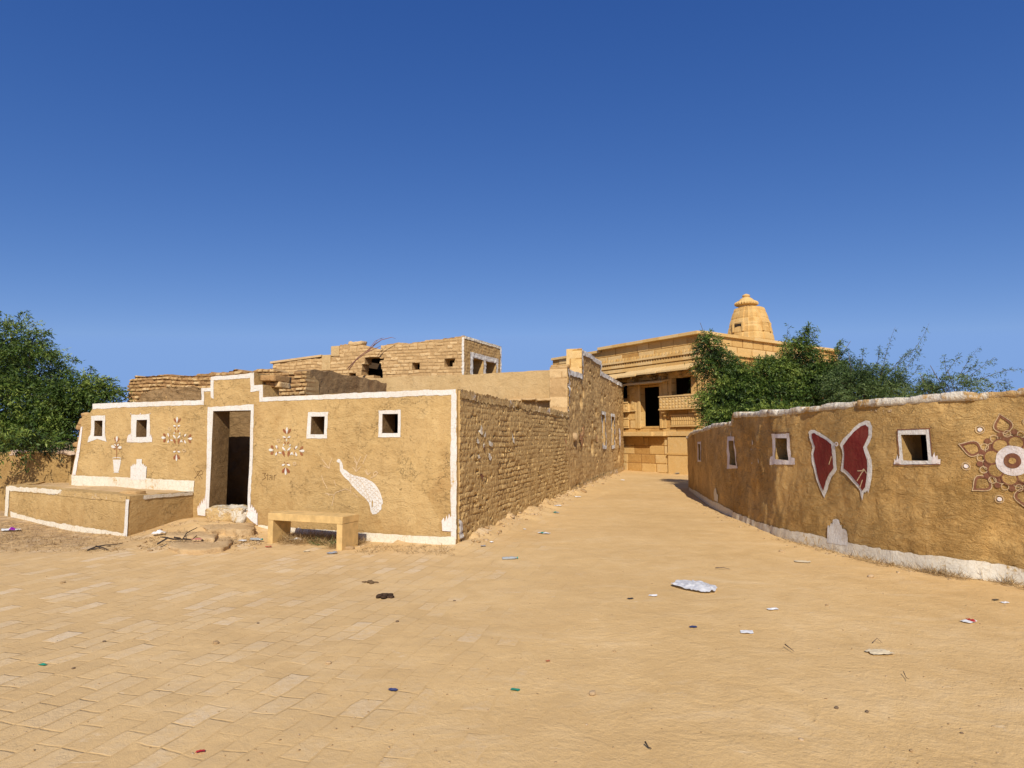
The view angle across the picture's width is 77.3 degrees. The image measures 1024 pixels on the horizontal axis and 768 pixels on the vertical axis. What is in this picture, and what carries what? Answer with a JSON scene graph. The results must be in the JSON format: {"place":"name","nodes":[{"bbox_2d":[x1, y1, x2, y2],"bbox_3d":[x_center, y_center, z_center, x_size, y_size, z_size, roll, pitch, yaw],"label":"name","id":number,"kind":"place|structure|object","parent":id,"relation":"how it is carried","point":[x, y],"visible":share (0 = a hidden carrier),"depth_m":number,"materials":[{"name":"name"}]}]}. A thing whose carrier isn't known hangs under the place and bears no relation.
{"place":"outdoors","nodes":[
{"label":"outdoors","id":0,"kind":"place"},
{"bbox_2d":[0,442,1023,767],"bbox_3d":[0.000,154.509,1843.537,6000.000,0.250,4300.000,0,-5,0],"label":"ground","id":1,"kind":"structure","parent":0,"point":[114,700],"depth_m":4.80,"materials":[{"name":"beige sand"}]},
{"bbox_2d":[1,527,19,530],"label":"purple packet","id":2,"kind":"object","parent":1,"relation":"on","point":[10,528],"visible":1,"depth_m":10.34,"materials":[{"name":"plastic"}]},
{"bbox_2d":[0,451,74,510],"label":"mud wall","id":3,"kind":"structure","parent":1,"relation":"on","point":[51,470],"depth_m":12.60,"materials":[{"name":"beige paint"}]},
{"bbox_2d":[10,450,25,454],"bbox_3d":[-9.826,1.377,12.812,0.491,0.129,0.276,-2,-5,21],"label":"coping stone","id":4,"kind":"object","parent":3,"relation":"on","point":[12,452],"visible":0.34,"depth_m":12.71,"materials":[{"name":"beige stone"}]},
{"bbox_2d":[57,450,75,454],"bbox_3d":[-8.672,1.354,12.589,0.477,0.135,0.282,-1,-5,17],"label":"coping stone","id":5,"kind":"object","parent":3,"relation":"on","point":[66,452],"visible":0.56,"depth_m":12.45,"materials":[{"name":"beige stone"}]},
{"bbox_2d":[0,522,134,552],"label":"dry litter","id":6,"kind":"object","parent":1,"relation":"on","point":[23,531],"visible":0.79,"depth_m":9.76,"materials":[{"name":"plant"}]},
{"bbox_2d":[0,310,134,478],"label":"bushy tree","id":7,"kind":"object","parent":1,"relation":"on","point":[39,411],"visible":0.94,"depth_m":14.46,"materials":[{"name":"green plant"}]},
{"bbox_2d":[4,482,193,535],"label":"mud platform","id":8,"kind":"structure","parent":1,"relation":"on","point":[111,510],"depth_m":10.62,"materials":[{"name":"paint"}]},
{"bbox_2d":[119,489,145,493],"bbox_3d":[-6.113,1.763,10.315,0.344,0.122,0.207,-1,-5,15],"label":"broken stone","id":9,"kind":"object","parent":8,"relation":"on","point":[132,491],"visible":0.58,"depth_m":10.25,"materials":[{"name":"beige stone"}]},
{"bbox_2d":[87,543,121,550],"bbox_3d":[-5.782,2.322,9.131,0.311,0.053,0.427,0,-5,0],"label":"dry branch","id":10,"kind":"object","parent":1,"relation":"on","point":[99,546],"visible":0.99,"depth_m":9.05,"materials":[{"name":"wood"}]},
{"bbox_2d":[151,529,165,533],"bbox_3d":[-5.401,2.253,9.792,0.202,0.056,0.102,2,-5,-25],"label":"paper scrap","id":11,"kind":"object","parent":1,"relation":"on","point":[159,531],"visible":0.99,"depth_m":9.77,"materials":[{"name":"white paper"}]},
{"bbox_2d":[165,522,254,553],"bbox_3d":[-4.820,2.396,10.250,1.389,0.276,3.306,2,-5,-28],"label":"stone step","id":12,"kind":"object","parent":1,"relation":"on","point":[210,534],"visible":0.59,"depth_m":9.54,"materials":[{"name":"beige stone"}]},
{"bbox_2d":[157,527,196,544],"bbox_3d":[-4.949,2.248,9.482,0.515,0.129,0.695,2,-5,-26],"label":"dry branch","id":13,"kind":"object","parent":12,"relation":"on","point":[178,538],"visible":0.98,"depth_m":9.35,"materials":[{"name":"wood"}]},
{"bbox_2d":[127,368,386,401],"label":"ruined house","id":14,"kind":"structure","parent":1,"relation":"on","point":[168,387],"depth_m":14.66,"materials":[{"name":"stone"}]},
{"bbox_2d":[127,518,454,554],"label":"dry grass","id":15,"kind":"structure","parent":1,"relation":"on","point":[291,539],"depth_m":9.50,"materials":[{"name":"plant"}]},
{"bbox_2d":[267,510,358,550],"bbox_3d":[-2.946,2.183,9.463,1.330,0.535,0.400,-2,-5,21],"label":"stone bench","id":16,"kind":"object","parent":1,"relation":"on","point":[279,522],"visible":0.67,"depth_m":9.34,"materials":[{"name":"beige stone"}]},
{"bbox_2d":[69,372,569,544],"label":"mud house","id":17,"kind":"structure","parent":1,"relation":"on","point":[448,466],"depth_m":10.59,"materials":[{"name":"paint"}]},
{"bbox_2d":[88,415,106,441],"bbox_3d":[-7.753,0.840,11.975,0.490,0.507,0.013,-2,-5,21],"label":"window frame","id":18,"kind":"structure","parent":17,"relation":"in","point":[93,418],"depth_m":11.98,"materials":[{"name":"white paint"}]},
{"bbox_2d":[128,414,149,442],"bbox_3d":[-6.752,0.803,11.612,0.612,0.519,0.011,-2,-5,20],"label":"window frame","id":19,"kind":"structure","parent":17,"relation":"in","point":[134,418],"depth_m":11.62,"materials":[{"name":"white paint"}]},
{"bbox_2d":[260,375,291,388],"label":"lintel slab","id":20,"kind":"structure","parent":17,"relation":"on","point":[280,382],"depth_m":10.92,"materials":[{"name":"stone"}]},
{"bbox_2d":[306,412,327,438],"bbox_3d":[-3.134,0.663,10.301,0.409,0.430,0.012,-2,-5,21],"label":"window frame","id":21,"kind":"structure","parent":17,"relation":"in","point":[310,414],"depth_m":10.31,"materials":[{"name":"white paint"}]},
{"bbox_2d":[378,410,400,436],"bbox_3d":[-1.890,0.610,9.864,0.396,0.423,0.007,-2,-5,20],"label":"window frame","id":22,"kind":"structure","parent":17,"relation":"in","point":[380,434],"depth_m":9.87,"materials":[{"name":"white paint"}]},
{"bbox_2d":[302,532,336,546],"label":"green weeds","id":23,"kind":"object","parent":1,"relation":"on","point":[316,543],"visible":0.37,"depth_m":9.46,"materials":[{"name":"green plant"}]},
{"bbox_2d":[345,546,354,549],"bbox_3d":[-2.328,2.346,9.129,0.165,0.070,0.108,0,-5,0],"label":"pebble","id":24,"kind":"object","parent":1,"relation":"on","point":[349,547],"visible":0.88,"depth_m":9.09,"materials":[{"name":"stone"}]},
{"bbox_2d":[362,580,378,583],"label":"dung crumbs","id":25,"kind":"object","parent":1,"relation":"on","point":[370,581],"visible":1,"depth_m":7.02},
{"bbox_2d":[376,593,393,598],"bbox_3d":[-1.267,2.124,6.414,0.202,0.054,0.160,3,-6,-33],"label":"dung pat","id":26,"kind":"object","parent":1,"relation":"on","point":[386,595],"visible":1,"depth_m":6.38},
{"bbox_2d":[270,335,501,377],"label":"house","id":27,"kind":"structure","parent":1,"relation":"on","point":[463,355],"depth_m":25.32,"materials":[{"name":"stone"}]},
{"bbox_2d":[347,337,395,369],"bbox_3d":[-5.461,-1.182,24.859,1.847,1.302,0.099,0,-5,-4],"label":"dead branch","id":28,"kind":"object","parent":27,"relation":"on","point":[375,343],"visible":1,"depth_m":24.85,"materials":[{"name":"wood"}]},
{"bbox_2d":[470,352,498,373],"bbox_3d":[-1.084,0.186,25.644,0.046,2.683,2.543,-2,-5,24],"label":"window frame","id":29,"kind":"structure","parent":27,"relation":"in","point":[472,355],"depth_m":25.60,"materials":[{"name":"white paint"}]},
{"bbox_2d":[367,348,624,489],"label":"lane house","id":30,"kind":"structure","parent":1,"relation":"on","point":[583,389],"depth_m":19.53,"materials":[{"name":"stone"}]},
{"bbox_2d":[601,411,606,448],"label":"window frame","id":31,"kind":"structure","parent":30,"relation":"in","point":[604,413],"depth_m":24.10,"materials":[{"name":"white paint"}]},
{"bbox_2d":[611,413,614,448],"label":"window frame","id":32,"kind":"structure","parent":30,"relation":"in","point":[612,415],"depth_m":26.46,"materials":[{"name":"white paint"}]},
{"bbox_2d":[619,428,620,447],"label":"window frame","id":33,"kind":"structure","parent":30,"relation":"in","point":[619,428],"depth_m":28.66,"materials":[{"name":"white paint"}]},
{"bbox_2d":[502,556,517,559],"bbox_3d":[-0.025,2.284,8.401,0.210,0.042,0.066,1,-5,-9],"label":"plastic bottle","id":34,"kind":"object","parent":1,"relation":"on","point":[507,558],"visible":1,"depth_m":8.37,"materials":[{"name":"white plastic"}]},
{"bbox_2d":[0,473,1022,763],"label":"rubble chips","id":35,"kind":"object","parent":1,"relation":"on","point":[490,609],"visible":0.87,"depth_m":9.19,"materials":[{"name":"stone"}]},
{"bbox_2d":[589,690,595,695],"bbox_3d":[0.503,1.932,4.004,0.044,0.027,0.053,0,-5,0],"label":"pebble","id":36,"kind":"object","parent":1,"relation":"on","point":[592,692],"visible":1,"depth_m":3.99,"materials":[{"name":"stone"}]},
{"bbox_2d":[671,580,716,591],"bbox_3d":[1.958,2.119,6.809,0.376,0.058,0.556,2,-5,-26],"label":"plastic bag","id":37,"kind":"object","parent":1,"relation":"on","point":[701,586],"visible":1,"depth_m":6.74,"materials":[{"name":"white plastic"}]},
{"bbox_2d":[551,294,838,474],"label":"stone temple","id":38,"kind":"structure","parent":1,"relation":"on","point":[652,375],"depth_m":29.52,"materials":[{"name":"beige stone"}]},
{"bbox_2d":[740,630,753,632],"bbox_3d":[1.921,2.023,5.238,0.104,0.009,0.094,-1,-5,15],"label":"paper scrap","id":39,"kind":"object","parent":1,"relation":"on","point":[746,631],"visible":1,"depth_m":5.23,"materials":[{"name":"white paper"}]},
{"bbox_2d":[683,321,855,429],"bbox_3d":[7.739,0.685,18.751,5.358,5.218,3.712,0,-5,0],"label":"bushy tree","id":40,"kind":"object","parent":1,"relation":"on","point":[789,380],"visible":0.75,"depth_m":18.71,"materials":[{"name":"green plant"}]},
{"bbox_2d":[686,388,1023,584],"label":"curved mud wall","id":41,"kind":"structure","parent":1,"relation":"on","point":[935,479],"depth_m":8.21,"materials":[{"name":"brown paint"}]},
{"bbox_2d":[697,441,700,461],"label":"window frame","id":42,"kind":"structure","parent":41,"relation":"in","point":[700,441],"depth_m":16.75,"materials":[{"name":"white paint"}]},
{"bbox_2d":[727,436,736,468],"bbox_3d":[4.447,1.400,12.986,0.060,0.674,0.639,0,-5,0],"label":"window frame","id":43,"kind":"structure","parent":41,"relation":"in","point":[730,438],"depth_m":13.14,"materials":[{"name":"white paint"}]},
{"bbox_2d":[770,433,794,464],"bbox_3d":[4.346,1.063,10.366,0.042,0.526,0.811,0,-5,-5],"label":"window frame","id":44,"kind":"structure","parent":41,"relation":"in","point":[791,461],"depth_m":10.28,"materials":[{"name":"white paint"}]},
{"bbox_2d":[898,429,931,464],"bbox_3d":[4.962,0.778,7.873,0.012,0.444,0.558,2,-5,-27],"label":"window frame","id":45,"kind":"structure","parent":41,"relation":"in","point":[918,431],"depth_m":7.87,"materials":[{"name":"white paint"}]},
{"bbox_2d":[811,324,928,404],"bbox_3d":[9.761,0.722,17.192,3.098,4.839,2.173,-1,-5,17],"label":"bushy tree","id":46,"kind":"object","parent":1,"relation":"on","point":[868,384],"visible":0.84,"depth_m":17.20,"materials":[{"name":"green plant"}]},
{"bbox_2d":[772,533,1023,587],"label":"dry grass","id":47,"kind":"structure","parent":1,"relation":"on","point":[941,572],"depth_m":7.60,"materials":[{"name":"plant"}]},
{"bbox_2d":[901,346,1023,397],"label":"young tree","id":48,"kind":"object","parent":1,"relation":"on","point":[927,384],"visible":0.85,"depth_m":15.06,"materials":[{"name":"green plant"}]},
{"bbox_2d":[960,618,976,622],"bbox_3d":[3.981,2.055,5.576,0.146,0.019,0.085,2,-5,-26],"label":"snack wrapper","id":49,"kind":"object","parent":1,"relation":"on","point":[968,620],"visible":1,"depth_m":5.57,"materials":[{"name":"white plastic"}]},
{"bbox_2d":[0,0,1023,436],"label":"sky","id":50,"kind":"structure","parent":0,"point":[188,187],"materials":[{"name":"blue"}]},
{"bbox_2d":[865,649,894,653],"bbox_3d":[2.711,1.972,4.725,0.175,0.015,0.112,1,-5,-10],"label":"net wrapper","id":51,"kind":"object","parent":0,"point":[878,651],"visible":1,"depth_m":4.72,"materials":[{"name":"beige plastic"}]}
]}

